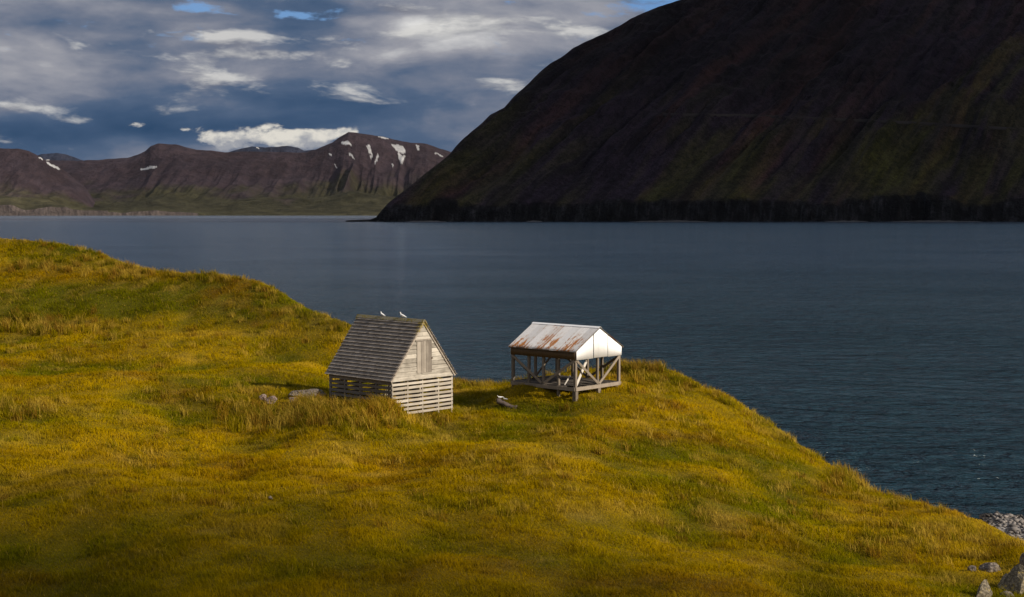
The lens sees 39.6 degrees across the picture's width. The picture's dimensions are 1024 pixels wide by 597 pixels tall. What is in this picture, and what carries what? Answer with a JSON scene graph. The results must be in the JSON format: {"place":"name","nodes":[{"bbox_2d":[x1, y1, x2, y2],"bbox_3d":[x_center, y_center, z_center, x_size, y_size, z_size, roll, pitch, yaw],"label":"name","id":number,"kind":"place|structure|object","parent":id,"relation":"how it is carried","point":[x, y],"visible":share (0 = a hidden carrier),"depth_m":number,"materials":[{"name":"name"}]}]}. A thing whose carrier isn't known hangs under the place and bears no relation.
{"place":"outdoors","nodes":[
{"label":"outdoors","id":0,"kind":"place"},
{"bbox_2d":[0,148,107,215],"bbox_3d":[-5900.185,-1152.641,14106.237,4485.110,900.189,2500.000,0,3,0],"label":"mountain","id":1,"kind":"structure","parent":0,"point":[32,184],"depth_m":14024.75,"materials":[{"name":"stone"}]},
{"bbox_2d":[38,153,81,160],"bbox_3d":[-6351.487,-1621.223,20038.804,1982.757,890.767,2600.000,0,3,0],"label":"back mountain","id":2,"kind":"structure","parent":0,"point":[57,156],"depth_m":20365.86,"materials":[{"name":"grey stone"}]},
{"bbox_2d":[46,132,450,215],"bbox_3d":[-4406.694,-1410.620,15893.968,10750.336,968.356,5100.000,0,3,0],"label":"mountain","id":3,"kind":"structure","parent":0,"point":[352,174],"depth_m":15672.69,"materials":[{"name":"brown stone"}]},
{"bbox_2d":[231,146,311,152],"bbox_3d":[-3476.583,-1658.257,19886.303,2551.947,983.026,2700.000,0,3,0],"label":"back mountain","id":4,"kind":"structure","parent":0,"point":[276,149],"depth_m":20169.09,"materials":[{"name":"grey stone"}]},
{"bbox_2d":[0,0,677,159],"label":"sky","id":5,"kind":"structure","parent":0,"point":[80,79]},
{"bbox_2d":[0,216,1023,518],"bbox_3d":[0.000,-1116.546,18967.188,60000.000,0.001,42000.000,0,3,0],"label":"water","id":6,"kind":"structure","parent":0,"point":[886,356],"depth_m":411.32,"materials":[{"name":"blue liquid"}]},
{"bbox_2d":[0,238,1023,596],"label":"terrain","id":7,"kind":"structure","parent":0,"point":[304,355],"depth_m":59.60,"materials":[{"name":"plant"}]},
{"bbox_2d":[259,394,266,400],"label":"stone","id":8,"kind":"object","parent":7,"relation":"on","point":[263,396],"visible":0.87,"depth_m":82.95,"materials":[{"name":"grey stone"}]},
{"bbox_2d":[265,396,276,403],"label":"stone","id":9,"kind":"object","parent":7,"relation":"on","point":[271,398],"visible":0.77,"depth_m":82.06,"materials":[{"name":"grey stone"}]},
{"bbox_2d":[288,389,325,398],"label":"boulder","id":10,"kind":"object","parent":7,"relation":"on","point":[292,393],"visible":0.63,"depth_m":83.69,"materials":[{"name":"grey stone"}]},
{"bbox_2d":[324,314,456,413],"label":"wooden hut","id":11,"kind":"object","parent":7,"relation":"on","point":[392,352],"visible":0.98,"depth_m":82.64,"materials":[{"name":"grey wood"}]},
{"bbox_2d":[417,341,432,372],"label":"door","id":12,"kind":"structure","parent":11,"relation":"in","point":[424,357],"depth_m":82.00,"materials":[{"name":"wood"}]},
{"bbox_2d":[496,398,516,408],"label":"driftwood log","id":13,"kind":"object","parent":7,"relation":"on","point":[499,401],"visible":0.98,"depth_m":86.59,"materials":[{"name":"grey wood"}]},
{"bbox_2d":[0,236,1023,596],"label":"tall grass","id":14,"kind":"structure","parent":7,"relation":"on","point":[314,404],"depth_m":75.86,"materials":[{"name":"plant"}]},
{"bbox_2d":[509,322,623,401],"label":"open shed","id":15,"kind":"structure","parent":7,"relation":"on","point":[572,344],"depth_m":87.46,"materials":[{"name":"white wood"}]},
{"bbox_2d":[577,360,586,385],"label":"loose board","id":16,"kind":"object","parent":15,"relation":"attached to","point":[581,372],"visible":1,"depth_m":86.25,"materials":[{"name":"white wood"}]},
{"bbox_2d":[967,565,975,570],"bbox_3d":[17.068,10.066,52.758,0.335,0.332,0.299,0,3,0],"label":"rock","id":17,"kind":"object","parent":7,"relation":"on","point":[971,568],"visible":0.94,"depth_m":52.68,"materials":[{"name":"grey stone"}]},
{"bbox_2d":[976,579,991,596],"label":"rock","id":18,"kind":"object","parent":7,"relation":"on","point":[984,590],"visible":1,"depth_m":48.20,"materials":[{"name":"stone"}]},
{"bbox_2d":[979,562,1000,572],"bbox_3d":[17.797,10.090,52.859,0.833,0.560,0.652,0,3,0],"label":"rock","id":19,"kind":"object","parent":7,"relation":"on","point":[991,567],"visible":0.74,"depth_m":52.67,"materials":[{"name":"grey stone"}]},
{"bbox_2d":[1000,591,1013,596],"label":"rock","id":20,"kind":"object","parent":7,"relation":"on","point":[1007,593],"visible":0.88,"depth_m":48.58,"materials":[{"name":"grey stone"}]},
{"bbox_2d":[998,564,1023,593],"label":"rock","id":21,"kind":"object","parent":7,"relation":"on","point":[1012,580],"visible":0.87,"depth_m":49.46,"materials":[{"name":"stone"}]},
{"bbox_2d":[1019,553,1023,565],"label":"rock","id":22,"kind":"object","parent":7,"relation":"on","point":[1021,560],"visible":0.61,"depth_m":52.49,"materials":[{"name":"grey stone"}]},
{"bbox_2d":[346,0,1023,221],"bbox_3d":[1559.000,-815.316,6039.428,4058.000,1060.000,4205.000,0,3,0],"label":"headland mountain","id":23,"kind":"structure","parent":0,"point":[584,132],"depth_m":4327.01,"materials":[{"name":"black stone"}]},
{"bbox_2d":[409,220,978,221],"bbox_3d":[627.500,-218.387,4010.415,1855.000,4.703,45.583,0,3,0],"label":"beach","id":24,"kind":"structure","parent":0,"point":[706,221],"depth_m":4007.17,"materials":[{"name":"black sand"}]},
{"bbox_2d":[656,113,1023,129],"bbox_3d":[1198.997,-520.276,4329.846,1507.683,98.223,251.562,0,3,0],"label":"road","id":25,"kind":"structure","parent":0,"point":[867,120],"depth_m":4341.56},
{"bbox_2d":[978,511,1023,539],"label":"beach","id":26,"kind":"structure","parent":0,"point":[981,516],"depth_m":112.56,"materials":[{"name":"grey stone"}]}
]}

